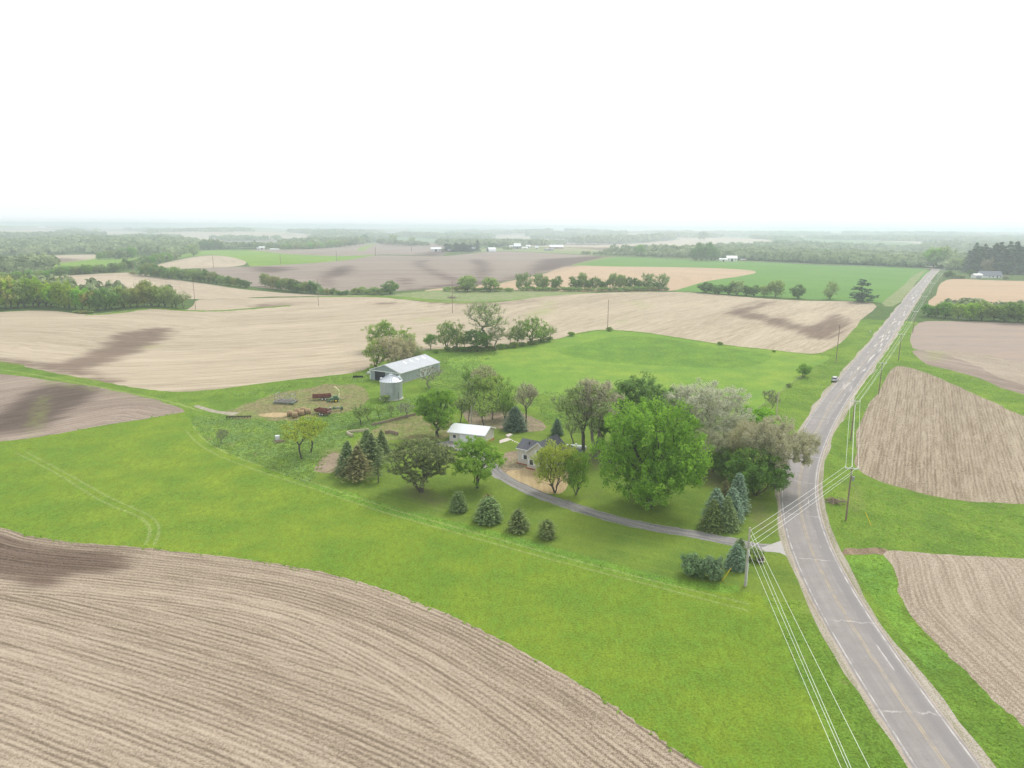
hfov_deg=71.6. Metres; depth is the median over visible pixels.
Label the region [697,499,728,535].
spruce tree
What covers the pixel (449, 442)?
pavement
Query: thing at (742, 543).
spruce tree
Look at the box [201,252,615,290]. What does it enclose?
field
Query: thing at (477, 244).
conifer tree
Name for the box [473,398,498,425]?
tree
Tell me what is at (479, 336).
tree
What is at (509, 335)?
tree
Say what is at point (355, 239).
tree
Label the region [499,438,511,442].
walkway
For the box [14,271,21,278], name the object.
tree
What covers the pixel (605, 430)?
tree
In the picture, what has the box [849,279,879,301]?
pine tree
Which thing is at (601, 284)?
tree
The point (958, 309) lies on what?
tree
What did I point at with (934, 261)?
tree
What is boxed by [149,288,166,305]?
tree
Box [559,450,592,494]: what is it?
tree
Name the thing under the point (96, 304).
tree
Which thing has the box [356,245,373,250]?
field
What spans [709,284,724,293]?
tree
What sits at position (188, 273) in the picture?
tree
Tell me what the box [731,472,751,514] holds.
spruce tree
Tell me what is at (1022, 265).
conifer tree
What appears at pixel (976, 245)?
conifer tree
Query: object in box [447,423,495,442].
garage
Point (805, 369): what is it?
bush
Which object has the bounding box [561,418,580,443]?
tree
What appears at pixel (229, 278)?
tree
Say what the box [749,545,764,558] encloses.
bush
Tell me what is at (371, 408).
sapling
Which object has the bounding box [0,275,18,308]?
tree
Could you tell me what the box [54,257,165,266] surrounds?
field
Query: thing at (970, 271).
tree
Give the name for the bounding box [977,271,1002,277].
ranch house
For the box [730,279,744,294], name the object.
tree
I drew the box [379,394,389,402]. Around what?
bush
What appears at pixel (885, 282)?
field
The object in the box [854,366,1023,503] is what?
field
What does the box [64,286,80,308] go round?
tree
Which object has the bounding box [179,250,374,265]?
field
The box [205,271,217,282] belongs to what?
tree
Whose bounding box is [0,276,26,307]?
tree
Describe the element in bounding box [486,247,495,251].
arched shed
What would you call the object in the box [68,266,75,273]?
tree
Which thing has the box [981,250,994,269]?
conifer tree
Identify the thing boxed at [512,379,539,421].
tree
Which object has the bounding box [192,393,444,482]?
meadow
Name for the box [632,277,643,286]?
tree
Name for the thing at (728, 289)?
tree
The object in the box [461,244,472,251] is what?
conifer tree
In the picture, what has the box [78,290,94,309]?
tree
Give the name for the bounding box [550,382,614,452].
tree
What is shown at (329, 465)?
bare ground
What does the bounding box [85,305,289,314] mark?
verge
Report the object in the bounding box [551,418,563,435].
spruce tree
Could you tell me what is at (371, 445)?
spruce tree
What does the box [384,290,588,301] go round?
field
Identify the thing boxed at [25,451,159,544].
tire track
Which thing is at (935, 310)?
tree
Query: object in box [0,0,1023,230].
sky
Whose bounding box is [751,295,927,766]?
power cable
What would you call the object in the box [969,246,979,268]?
conifer tree
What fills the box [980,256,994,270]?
tree
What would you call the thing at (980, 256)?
conifer tree
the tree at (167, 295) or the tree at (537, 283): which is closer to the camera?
the tree at (167, 295)
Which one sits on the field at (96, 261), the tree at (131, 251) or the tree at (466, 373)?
the tree at (131, 251)
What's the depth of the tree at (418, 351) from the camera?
271.95 m
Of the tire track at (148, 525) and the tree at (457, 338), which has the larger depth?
the tree at (457, 338)
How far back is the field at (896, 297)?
514.62 m
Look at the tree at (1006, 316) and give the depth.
370.11 m
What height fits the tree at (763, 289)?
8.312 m
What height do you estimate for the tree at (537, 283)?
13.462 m
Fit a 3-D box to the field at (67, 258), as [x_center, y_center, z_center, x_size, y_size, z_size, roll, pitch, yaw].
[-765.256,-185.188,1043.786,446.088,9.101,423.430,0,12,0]
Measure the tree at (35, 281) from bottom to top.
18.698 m
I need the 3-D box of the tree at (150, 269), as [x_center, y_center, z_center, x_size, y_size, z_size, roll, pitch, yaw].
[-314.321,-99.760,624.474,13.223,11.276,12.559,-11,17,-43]
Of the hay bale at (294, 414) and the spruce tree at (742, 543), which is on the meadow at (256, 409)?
the hay bale at (294, 414)
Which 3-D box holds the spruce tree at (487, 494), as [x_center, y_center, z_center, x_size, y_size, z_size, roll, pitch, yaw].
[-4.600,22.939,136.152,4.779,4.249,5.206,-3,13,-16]
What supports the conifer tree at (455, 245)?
on the farmyard
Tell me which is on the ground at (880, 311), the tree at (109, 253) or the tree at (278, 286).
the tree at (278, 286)
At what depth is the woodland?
1724.78 m
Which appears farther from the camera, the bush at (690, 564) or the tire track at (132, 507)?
the tire track at (132, 507)
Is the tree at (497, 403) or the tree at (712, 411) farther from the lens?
the tree at (497, 403)
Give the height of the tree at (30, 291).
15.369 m
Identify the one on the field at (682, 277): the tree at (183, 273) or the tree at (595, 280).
the tree at (595, 280)
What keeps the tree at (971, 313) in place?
on the ground at (880, 311)
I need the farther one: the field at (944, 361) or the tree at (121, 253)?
the tree at (121, 253)
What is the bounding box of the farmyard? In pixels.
[441,247,602,254]
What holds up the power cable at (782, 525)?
attached to the utility pole at (746, 569)
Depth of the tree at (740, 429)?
154.05 m
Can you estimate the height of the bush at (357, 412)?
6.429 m
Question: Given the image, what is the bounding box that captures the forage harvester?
[326,386,343,401]
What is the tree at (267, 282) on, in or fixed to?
on the field at (405, 273)
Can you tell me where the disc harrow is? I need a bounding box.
[273,392,297,403]
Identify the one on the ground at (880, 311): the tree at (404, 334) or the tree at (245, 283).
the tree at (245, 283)
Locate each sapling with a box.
[363,402,374,420]
[374,404,386,418]
[387,403,394,415]
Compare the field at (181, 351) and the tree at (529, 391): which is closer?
the tree at (529, 391)
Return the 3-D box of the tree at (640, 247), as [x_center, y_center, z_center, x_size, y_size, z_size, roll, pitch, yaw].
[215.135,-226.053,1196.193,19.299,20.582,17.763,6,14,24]
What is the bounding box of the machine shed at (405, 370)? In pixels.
[369,354,439,382]
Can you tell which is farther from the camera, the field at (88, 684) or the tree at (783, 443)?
the tree at (783, 443)
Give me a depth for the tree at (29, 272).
581.35 m
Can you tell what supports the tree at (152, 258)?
on the ground at (880, 311)
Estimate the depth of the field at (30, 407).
207.75 m
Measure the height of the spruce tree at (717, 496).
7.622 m
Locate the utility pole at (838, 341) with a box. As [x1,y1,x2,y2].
[836,326,840,360]
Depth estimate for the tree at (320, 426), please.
169.78 m
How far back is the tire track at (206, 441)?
125.86 m
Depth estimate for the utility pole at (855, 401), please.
183.08 m
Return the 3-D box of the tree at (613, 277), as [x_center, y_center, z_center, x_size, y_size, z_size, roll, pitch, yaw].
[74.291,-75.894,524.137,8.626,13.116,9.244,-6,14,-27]
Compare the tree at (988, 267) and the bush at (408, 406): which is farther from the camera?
the tree at (988, 267)
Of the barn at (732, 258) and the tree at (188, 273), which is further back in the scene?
the barn at (732, 258)
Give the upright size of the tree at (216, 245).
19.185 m
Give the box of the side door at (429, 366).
[420,366,431,376]
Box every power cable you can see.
[748,275,940,766]
[751,287,930,766]
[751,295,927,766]
[753,269,942,767]
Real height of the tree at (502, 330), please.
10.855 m
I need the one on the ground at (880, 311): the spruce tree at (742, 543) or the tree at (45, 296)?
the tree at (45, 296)
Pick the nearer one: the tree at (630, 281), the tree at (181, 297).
the tree at (181, 297)
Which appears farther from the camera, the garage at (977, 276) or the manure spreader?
the garage at (977, 276)
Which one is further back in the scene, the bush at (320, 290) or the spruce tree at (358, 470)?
the bush at (320, 290)
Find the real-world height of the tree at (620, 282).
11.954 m
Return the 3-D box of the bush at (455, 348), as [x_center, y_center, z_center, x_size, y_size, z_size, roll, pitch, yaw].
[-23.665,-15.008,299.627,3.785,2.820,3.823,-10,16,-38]
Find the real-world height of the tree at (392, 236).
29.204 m
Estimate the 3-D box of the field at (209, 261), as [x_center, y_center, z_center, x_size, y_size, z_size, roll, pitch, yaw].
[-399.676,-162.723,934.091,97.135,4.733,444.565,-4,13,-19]
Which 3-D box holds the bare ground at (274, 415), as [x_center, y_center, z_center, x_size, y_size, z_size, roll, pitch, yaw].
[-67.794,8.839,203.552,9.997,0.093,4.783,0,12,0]
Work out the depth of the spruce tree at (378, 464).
151.44 m
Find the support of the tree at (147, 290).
on the ground at (880, 311)
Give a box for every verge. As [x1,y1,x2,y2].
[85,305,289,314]
[846,554,952,670]
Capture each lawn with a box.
[311,407,805,601]
[311,483,739,592]
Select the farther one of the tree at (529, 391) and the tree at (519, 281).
the tree at (519, 281)
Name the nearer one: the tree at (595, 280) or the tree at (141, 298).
the tree at (141, 298)
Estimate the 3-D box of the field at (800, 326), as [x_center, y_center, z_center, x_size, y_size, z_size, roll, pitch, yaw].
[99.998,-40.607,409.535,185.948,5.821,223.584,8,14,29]
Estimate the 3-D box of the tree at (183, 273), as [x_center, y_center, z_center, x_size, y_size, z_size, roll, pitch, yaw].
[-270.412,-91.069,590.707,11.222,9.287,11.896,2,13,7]
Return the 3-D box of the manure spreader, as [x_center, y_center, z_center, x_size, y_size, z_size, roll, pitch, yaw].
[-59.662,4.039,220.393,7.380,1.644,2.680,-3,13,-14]
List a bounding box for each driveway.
[476,453,769,551]
[762,541,785,554]
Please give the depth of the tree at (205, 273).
559.17 m
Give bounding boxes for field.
[0,229,55,231]
[0,293,875,391]
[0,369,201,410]
[0,374,183,440]
[0,412,843,767]
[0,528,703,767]
[0,592,489,767]
[4,254,94,262]
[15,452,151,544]
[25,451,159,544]
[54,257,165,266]
[54,273,355,298]
[107,231,145,234]
[158,255,245,268]
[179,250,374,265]
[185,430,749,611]
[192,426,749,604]
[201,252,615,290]
[208,232,281,234]
[250,243,445,255]
[317,296,521,302]
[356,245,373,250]
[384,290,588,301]
[425,283,514,290]
[446,330,828,408]
[503,266,755,291]
[510,292,875,353]
[558,336,770,367]
[571,257,928,302]
[574,238,772,248]
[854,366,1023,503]
[882,270,924,305]
[883,550,1023,726]
[910,321,1023,361]
[912,350,1023,393]
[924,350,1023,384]
[928,279,1023,305]
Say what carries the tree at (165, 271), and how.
on the ground at (880, 311)
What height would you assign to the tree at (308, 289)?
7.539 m
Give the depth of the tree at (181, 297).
407.99 m
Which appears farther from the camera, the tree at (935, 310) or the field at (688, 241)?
the field at (688, 241)
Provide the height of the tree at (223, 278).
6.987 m
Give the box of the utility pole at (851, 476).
[845,466,870,524]
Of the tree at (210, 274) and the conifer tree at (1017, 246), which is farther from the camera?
the conifer tree at (1017, 246)
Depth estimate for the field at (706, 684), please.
112.24 m
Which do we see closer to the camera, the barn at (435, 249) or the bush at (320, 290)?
the bush at (320, 290)
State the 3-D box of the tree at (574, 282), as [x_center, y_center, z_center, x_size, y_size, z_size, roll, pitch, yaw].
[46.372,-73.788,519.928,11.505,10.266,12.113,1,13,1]
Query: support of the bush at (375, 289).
on the ground at (880, 311)
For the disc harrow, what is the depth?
215.81 m
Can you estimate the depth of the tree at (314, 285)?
495.49 m
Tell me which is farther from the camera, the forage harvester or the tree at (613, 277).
the tree at (613, 277)
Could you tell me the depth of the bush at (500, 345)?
306.47 m
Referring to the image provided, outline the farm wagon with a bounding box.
[314,407,331,415]
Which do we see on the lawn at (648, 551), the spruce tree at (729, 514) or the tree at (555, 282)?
the spruce tree at (729, 514)
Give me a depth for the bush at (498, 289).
506.93 m
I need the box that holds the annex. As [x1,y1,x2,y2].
[719,258,727,261]
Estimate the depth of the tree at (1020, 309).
368.50 m
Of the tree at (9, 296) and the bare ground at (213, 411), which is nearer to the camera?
the bare ground at (213, 411)
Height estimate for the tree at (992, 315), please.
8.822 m
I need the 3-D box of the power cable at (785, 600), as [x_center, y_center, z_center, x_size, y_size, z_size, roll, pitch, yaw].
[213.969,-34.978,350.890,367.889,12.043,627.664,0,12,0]
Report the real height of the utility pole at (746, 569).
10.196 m
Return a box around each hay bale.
[287,410,292,415]
[292,412,297,417]
[298,410,303,415]
[305,408,310,413]
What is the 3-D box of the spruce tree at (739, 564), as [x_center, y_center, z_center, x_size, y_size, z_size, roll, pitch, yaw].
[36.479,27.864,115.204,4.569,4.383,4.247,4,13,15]
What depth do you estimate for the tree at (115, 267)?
663.55 m
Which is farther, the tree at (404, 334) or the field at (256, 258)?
the field at (256, 258)
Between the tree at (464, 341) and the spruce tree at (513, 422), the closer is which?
the spruce tree at (513, 422)
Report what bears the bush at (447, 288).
on the field at (478, 295)
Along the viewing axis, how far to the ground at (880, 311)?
507.06 m
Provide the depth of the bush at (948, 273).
676.27 m
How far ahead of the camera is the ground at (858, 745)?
135.07 m
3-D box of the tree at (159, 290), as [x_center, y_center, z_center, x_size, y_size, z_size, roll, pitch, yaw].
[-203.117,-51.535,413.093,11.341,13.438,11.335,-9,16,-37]
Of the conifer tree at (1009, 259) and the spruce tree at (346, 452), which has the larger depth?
the conifer tree at (1009, 259)
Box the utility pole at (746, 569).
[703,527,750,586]
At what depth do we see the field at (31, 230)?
4260.53 m
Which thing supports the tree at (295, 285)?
on the ground at (880, 311)
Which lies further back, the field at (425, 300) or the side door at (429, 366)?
the field at (425, 300)
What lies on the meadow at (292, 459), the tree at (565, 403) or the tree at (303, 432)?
the tree at (303, 432)
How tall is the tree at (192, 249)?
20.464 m
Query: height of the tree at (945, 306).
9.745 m
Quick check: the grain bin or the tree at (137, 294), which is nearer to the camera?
the grain bin
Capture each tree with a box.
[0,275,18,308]
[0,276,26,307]
[0,279,29,307]
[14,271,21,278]
[17,286,34,307]
[18,274,41,306]
[23,269,33,277]
[24,280,44,306]
[34,280,50,305]
[35,283,55,306]
[48,285,58,306]
[49,278,71,307]
[55,266,66,274]
[56,286,73,307]
[61,265,69,273]
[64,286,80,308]
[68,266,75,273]
[69,286,88,309]
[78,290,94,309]
[79,264,92,273]
[86,290,105,310]
[91,265,99,271]
[94,289,114,309]
[95,252,102,259]
[99,287,122,309]
[101,252,108,259]
[106,250,114,258]
[109,263,120,271]
[111,285,124,308]
[115,250,124,258]
[115,287,134,307]
[121,258,133,268]
[123,288,137,306]
[127,247,136,256]
[128,283,143,306]
[134,284,148,305]
[136,263,148,275]
[139,279,160,305]
[141,262,154,275]
[146,264,157,276]
[149,256,156,263]
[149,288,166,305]
[150,253,160,261]
[152,266,160,276]
[153,285,171,306]
[156,266,164,277]
[160,267,169,277]
[163,288,177,306]
[168,266,181,277]
[169,290,180,306]
[174,271,183,279]
[175,291,190,308]
[180,269,190,279]
[184,244,200,254]
[185,269,195,280]
[190,269,206,281]
[198,239,206,249]
[198,271,208,281]
[203,270,212,282]
[204,240,213,249]
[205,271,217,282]
[209,240,218,248]
[211,274,219,283]
[215,275,225,283]
[222,276,228,284]
[224,276,232,285]
[230,277,236,284]
[235,278,242,286]
[241,280,252,287]
[259,273,269,284]
[264,276,274,287]
[269,276,280,288]
[275,279,283,289]
[279,278,288,289]
[279,421,320,458]
[284,278,301,291]
[291,282,299,291]
[293,414,329,452]
[295,283,304,291]
[301,281,308,292]
[304,283,315,292]
[307,280,321,292]
[332,441,358,477]
[333,240,341,246]
[335,445,379,482]
[350,237,358,244]
[358,429,382,463]
[361,433,390,467]
[362,319,396,341]
[362,340,387,366]
[369,454,386,482]
[371,335,418,362]
[377,430,391,454]
[380,280,398,293]
[382,435,458,492]
[388,234,397,239]
[392,325,415,347]
[402,345,424,358]
[408,388,459,435]
[422,334,436,348]
[435,320,458,346]
[442,243,451,251]
[447,395,469,422]
[448,318,464,345]
[448,490,469,513]
[450,243,461,251]
[450,435,507,488]
[456,275,478,291]
[456,374,483,403]
[459,391,475,421]
[460,362,472,384]
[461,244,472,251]
[461,336,468,346]
[462,302,510,342]
[463,328,492,351]
[469,362,500,399]
[472,496,504,526]
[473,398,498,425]
[474,240,481,251]
[474,372,513,406]
[474,493,498,512]
[481,277,499,291]
[485,396,502,419]
[486,327,506,350]
[494,380,517,418]
[501,406,528,432]
[504,329,513,341]
[504,508,531,534]
[508,318,524,342]
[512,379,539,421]
[515,272,523,288]
[520,315,544,340]
[521,271,532,285]
[530,438,582,492]
[531,272,543,286]
[534,320,553,338]
[535,519,558,540]
[541,275,548,287]
[548,276,562,287]
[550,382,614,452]
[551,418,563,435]
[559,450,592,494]
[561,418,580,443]
[568,276,582,287]
[571,376,624,456]
[577,272,586,286]
[582,278,593,287]
[588,395,715,510]
[591,276,600,288]
[593,397,614,449]
[597,278,604,287]
[608,272,618,287]
[612,369,676,447]
[616,274,627,286]
[625,277,633,286]
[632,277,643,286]
[635,244,645,252]
[641,272,655,286]
[654,272,670,289]
[663,377,756,433]
[669,415,703,451]
[689,246,698,260]
[690,427,742,471]
[694,242,708,259]
[697,231,709,238]
[697,282,716,292]
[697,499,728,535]
[700,487,725,524]
[702,241,714,259]
[706,243,718,259]
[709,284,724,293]
[718,495,743,535]
[719,477,729,501]
[722,543,750,572]
[723,283,735,293]
[723,446,794,495]
[723,487,745,524]
[727,419,777,462]
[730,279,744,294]
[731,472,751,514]
[733,538,746,557]
[740,286,751,295]
[740,414,822,487]
[747,285,759,295]
[758,285,769,295]
[766,280,785,296]
[789,284,806,298]
[821,281,840,298]
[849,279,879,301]
[920,304,937,315]
[921,246,949,266]
[928,303,943,316]
[929,255,946,267]
[934,245,958,267]
[938,300,954,317]
[948,303,969,319]
[949,257,963,269]
[959,250,971,271]
[961,242,979,269]
[961,302,983,319]
[962,248,978,271]
[967,269,975,276]
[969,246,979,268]
[971,247,985,271]
[973,246,989,271]
[973,300,997,319]
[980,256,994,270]
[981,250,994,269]
[983,305,1006,320]
[988,243,1002,269]
[989,301,1023,321]
[991,242,1008,273]
[1001,241,1020,273]
[1007,304,1023,321]
[1011,241,1023,267]
[1012,248,1023,273]
[1012,248,1023,274]
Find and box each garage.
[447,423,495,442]
[971,274,982,278]
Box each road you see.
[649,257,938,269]
[779,265,983,767]
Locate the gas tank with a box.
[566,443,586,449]
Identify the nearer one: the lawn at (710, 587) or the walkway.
the lawn at (710, 587)
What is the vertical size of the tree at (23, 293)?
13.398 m
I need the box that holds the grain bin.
[379,374,403,400]
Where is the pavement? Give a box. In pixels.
[436,440,491,458]
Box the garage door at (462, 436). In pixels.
[460,434,466,441]
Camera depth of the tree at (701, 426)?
163.28 m
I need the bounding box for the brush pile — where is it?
[825,496,846,505]
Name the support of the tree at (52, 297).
on the ground at (880, 311)
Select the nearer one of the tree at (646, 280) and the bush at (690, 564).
the bush at (690, 564)
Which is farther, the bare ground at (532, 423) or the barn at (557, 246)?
the barn at (557, 246)
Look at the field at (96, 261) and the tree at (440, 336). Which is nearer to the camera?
the tree at (440, 336)
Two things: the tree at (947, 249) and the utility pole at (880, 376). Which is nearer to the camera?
the utility pole at (880, 376)
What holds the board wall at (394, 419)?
on the bare ground at (416, 427)
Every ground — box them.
[0,224,1023,250]
[0,247,1023,322]
[0,319,1023,767]
[194,405,238,414]
[259,413,286,416]
[314,452,340,472]
[352,415,452,450]
[463,409,545,431]
[500,451,526,474]
[506,466,569,493]
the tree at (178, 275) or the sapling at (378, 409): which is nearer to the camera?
the sapling at (378, 409)
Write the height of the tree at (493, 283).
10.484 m
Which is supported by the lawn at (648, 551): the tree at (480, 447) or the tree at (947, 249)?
the tree at (480, 447)
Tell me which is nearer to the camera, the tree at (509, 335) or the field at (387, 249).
the tree at (509, 335)
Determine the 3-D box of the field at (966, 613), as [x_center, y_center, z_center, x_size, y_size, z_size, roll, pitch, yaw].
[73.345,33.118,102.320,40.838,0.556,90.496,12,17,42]
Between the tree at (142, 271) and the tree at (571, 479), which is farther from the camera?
the tree at (142, 271)
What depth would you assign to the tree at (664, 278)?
529.04 m
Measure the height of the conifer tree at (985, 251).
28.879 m
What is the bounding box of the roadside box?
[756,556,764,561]
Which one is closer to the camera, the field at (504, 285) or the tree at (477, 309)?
the tree at (477, 309)
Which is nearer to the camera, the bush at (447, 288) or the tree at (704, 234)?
the bush at (447, 288)
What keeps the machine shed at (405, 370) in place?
on the ground at (858, 745)
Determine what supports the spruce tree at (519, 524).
on the lawn at (648, 551)
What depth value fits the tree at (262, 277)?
533.51 m
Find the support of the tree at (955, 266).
on the ground at (880, 311)
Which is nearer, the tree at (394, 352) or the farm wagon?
the farm wagon
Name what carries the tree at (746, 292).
on the field at (885, 282)
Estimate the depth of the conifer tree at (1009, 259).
737.95 m
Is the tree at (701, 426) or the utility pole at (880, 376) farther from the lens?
the utility pole at (880, 376)
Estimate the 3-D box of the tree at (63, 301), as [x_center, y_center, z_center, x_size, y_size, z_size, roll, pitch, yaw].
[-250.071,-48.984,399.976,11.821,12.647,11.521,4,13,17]
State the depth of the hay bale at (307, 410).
203.97 m
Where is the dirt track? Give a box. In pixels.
[842,548,887,554]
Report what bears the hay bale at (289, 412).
on the meadow at (256, 409)
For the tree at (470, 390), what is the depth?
212.56 m
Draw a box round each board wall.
[346,428,368,436]
[372,413,415,425]
[385,430,397,435]
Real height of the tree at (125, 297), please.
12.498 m
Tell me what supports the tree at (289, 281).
on the ground at (880, 311)
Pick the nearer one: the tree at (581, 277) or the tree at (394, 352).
the tree at (394, 352)
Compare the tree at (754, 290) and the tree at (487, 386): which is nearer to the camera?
the tree at (487, 386)
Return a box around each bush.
[216,429,228,443]
[316,287,323,294]
[330,287,334,294]
[350,288,360,293]
[350,402,370,424]
[356,286,365,293]
[369,287,381,293]
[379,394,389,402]
[396,402,414,417]
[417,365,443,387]
[443,287,452,290]
[452,286,460,290]
[452,345,459,350]
[493,287,502,290]
[496,343,504,348]
[509,341,518,346]
[680,552,704,579]
[699,554,724,581]
[707,445,748,478]
[739,405,752,413]
[745,406,776,426]
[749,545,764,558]
[761,390,780,408]
[796,363,813,375]
[942,270,951,277]
[951,275,965,278]
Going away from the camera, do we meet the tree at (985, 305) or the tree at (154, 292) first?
the tree at (985, 305)
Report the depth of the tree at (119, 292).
400.23 m
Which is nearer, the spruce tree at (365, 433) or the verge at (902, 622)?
the verge at (902, 622)
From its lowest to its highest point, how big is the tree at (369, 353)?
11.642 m
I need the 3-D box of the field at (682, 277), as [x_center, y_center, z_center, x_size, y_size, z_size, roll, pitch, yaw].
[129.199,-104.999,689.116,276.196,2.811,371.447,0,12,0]
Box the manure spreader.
[308,393,331,399]
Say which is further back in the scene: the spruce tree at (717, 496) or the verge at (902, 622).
the spruce tree at (717, 496)
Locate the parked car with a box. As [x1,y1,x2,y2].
[831,376,837,381]
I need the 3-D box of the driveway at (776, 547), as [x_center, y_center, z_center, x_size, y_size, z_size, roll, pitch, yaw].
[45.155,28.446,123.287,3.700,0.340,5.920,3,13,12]
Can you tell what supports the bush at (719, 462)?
on the lawn at (648, 551)
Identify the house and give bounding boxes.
[516,434,583,471]
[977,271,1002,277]
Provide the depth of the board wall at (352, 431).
187.57 m
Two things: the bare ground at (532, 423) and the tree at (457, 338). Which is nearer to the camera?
the bare ground at (532, 423)
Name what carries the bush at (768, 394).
on the ground at (858, 745)
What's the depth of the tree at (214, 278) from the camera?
546.95 m
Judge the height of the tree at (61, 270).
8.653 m
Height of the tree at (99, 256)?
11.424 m
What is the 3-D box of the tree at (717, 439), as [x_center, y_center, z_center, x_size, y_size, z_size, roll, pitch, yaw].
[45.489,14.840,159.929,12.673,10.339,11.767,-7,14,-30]
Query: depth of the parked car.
245.81 m
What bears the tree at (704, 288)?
on the ground at (880, 311)
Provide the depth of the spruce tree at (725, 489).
137.73 m
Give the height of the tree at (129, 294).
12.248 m
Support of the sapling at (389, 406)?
on the meadow at (292, 459)
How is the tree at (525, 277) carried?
on the field at (682, 277)
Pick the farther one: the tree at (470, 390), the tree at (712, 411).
the tree at (470, 390)
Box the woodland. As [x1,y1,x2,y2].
[0,227,1023,313]
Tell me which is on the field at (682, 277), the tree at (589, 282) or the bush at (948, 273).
the tree at (589, 282)
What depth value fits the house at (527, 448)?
163.62 m
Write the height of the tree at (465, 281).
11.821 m
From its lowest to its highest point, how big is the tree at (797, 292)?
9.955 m
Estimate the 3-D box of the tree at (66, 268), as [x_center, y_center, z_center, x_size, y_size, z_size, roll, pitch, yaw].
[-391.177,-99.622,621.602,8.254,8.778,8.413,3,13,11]
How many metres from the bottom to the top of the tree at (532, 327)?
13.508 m
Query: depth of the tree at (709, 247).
1044.75 m
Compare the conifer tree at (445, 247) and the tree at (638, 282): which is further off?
the conifer tree at (445, 247)
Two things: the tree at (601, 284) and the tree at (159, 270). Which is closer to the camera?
the tree at (601, 284)
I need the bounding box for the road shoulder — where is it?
[775,265,995,767]
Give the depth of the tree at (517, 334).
315.58 m
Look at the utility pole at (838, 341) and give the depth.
276.04 m
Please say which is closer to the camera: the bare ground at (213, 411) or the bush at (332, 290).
the bare ground at (213, 411)
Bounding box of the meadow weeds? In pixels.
[193,352,700,479]
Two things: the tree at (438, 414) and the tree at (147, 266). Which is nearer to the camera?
the tree at (438, 414)
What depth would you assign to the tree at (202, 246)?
1400.02 m
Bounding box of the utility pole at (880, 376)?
[878,362,886,393]
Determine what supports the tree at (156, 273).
on the field at (203, 291)
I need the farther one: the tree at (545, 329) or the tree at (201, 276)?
the tree at (201, 276)
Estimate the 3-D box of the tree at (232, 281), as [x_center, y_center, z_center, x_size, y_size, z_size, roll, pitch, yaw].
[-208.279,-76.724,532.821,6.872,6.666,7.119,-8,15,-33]
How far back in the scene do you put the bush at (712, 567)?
110.49 m
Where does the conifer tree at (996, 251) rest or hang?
on the ground at (880, 311)
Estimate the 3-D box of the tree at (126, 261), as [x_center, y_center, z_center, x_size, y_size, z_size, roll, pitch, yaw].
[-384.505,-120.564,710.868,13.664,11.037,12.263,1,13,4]
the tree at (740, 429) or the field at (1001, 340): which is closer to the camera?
the tree at (740, 429)
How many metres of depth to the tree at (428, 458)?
144.03 m
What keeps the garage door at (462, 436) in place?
in the garage at (457, 431)
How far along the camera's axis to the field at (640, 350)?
297.85 m
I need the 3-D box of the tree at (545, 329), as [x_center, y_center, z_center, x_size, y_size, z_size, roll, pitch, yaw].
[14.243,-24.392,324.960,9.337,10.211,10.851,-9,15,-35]
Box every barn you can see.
[431,247,440,251]
[513,243,520,248]
[549,245,563,248]
[726,256,737,261]
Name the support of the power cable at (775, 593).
attached to the utility pole at (851, 476)
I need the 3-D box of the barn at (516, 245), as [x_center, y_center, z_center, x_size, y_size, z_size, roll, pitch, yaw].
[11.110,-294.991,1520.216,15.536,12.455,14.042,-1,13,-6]
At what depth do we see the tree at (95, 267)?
646.49 m
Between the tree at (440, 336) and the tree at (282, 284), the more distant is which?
the tree at (282, 284)
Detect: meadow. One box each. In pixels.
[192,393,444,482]
[223,384,368,420]
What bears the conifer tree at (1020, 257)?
on the ground at (880, 311)
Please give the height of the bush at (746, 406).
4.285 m
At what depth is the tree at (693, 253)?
1053.74 m
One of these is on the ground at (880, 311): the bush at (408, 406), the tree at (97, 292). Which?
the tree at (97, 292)
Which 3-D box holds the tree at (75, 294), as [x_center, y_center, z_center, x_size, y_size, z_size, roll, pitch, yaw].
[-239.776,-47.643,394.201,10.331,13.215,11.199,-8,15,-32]
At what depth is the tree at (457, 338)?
301.45 m
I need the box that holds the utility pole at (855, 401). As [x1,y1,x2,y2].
[850,400,859,439]
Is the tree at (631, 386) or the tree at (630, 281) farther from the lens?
the tree at (630, 281)
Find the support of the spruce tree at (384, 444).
on the lawn at (648, 551)
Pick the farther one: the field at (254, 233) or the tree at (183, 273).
the field at (254, 233)
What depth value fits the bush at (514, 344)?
309.80 m
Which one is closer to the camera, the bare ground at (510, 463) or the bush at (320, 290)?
the bare ground at (510, 463)
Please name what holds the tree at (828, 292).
on the field at (885, 282)
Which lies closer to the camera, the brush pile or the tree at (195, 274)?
the brush pile

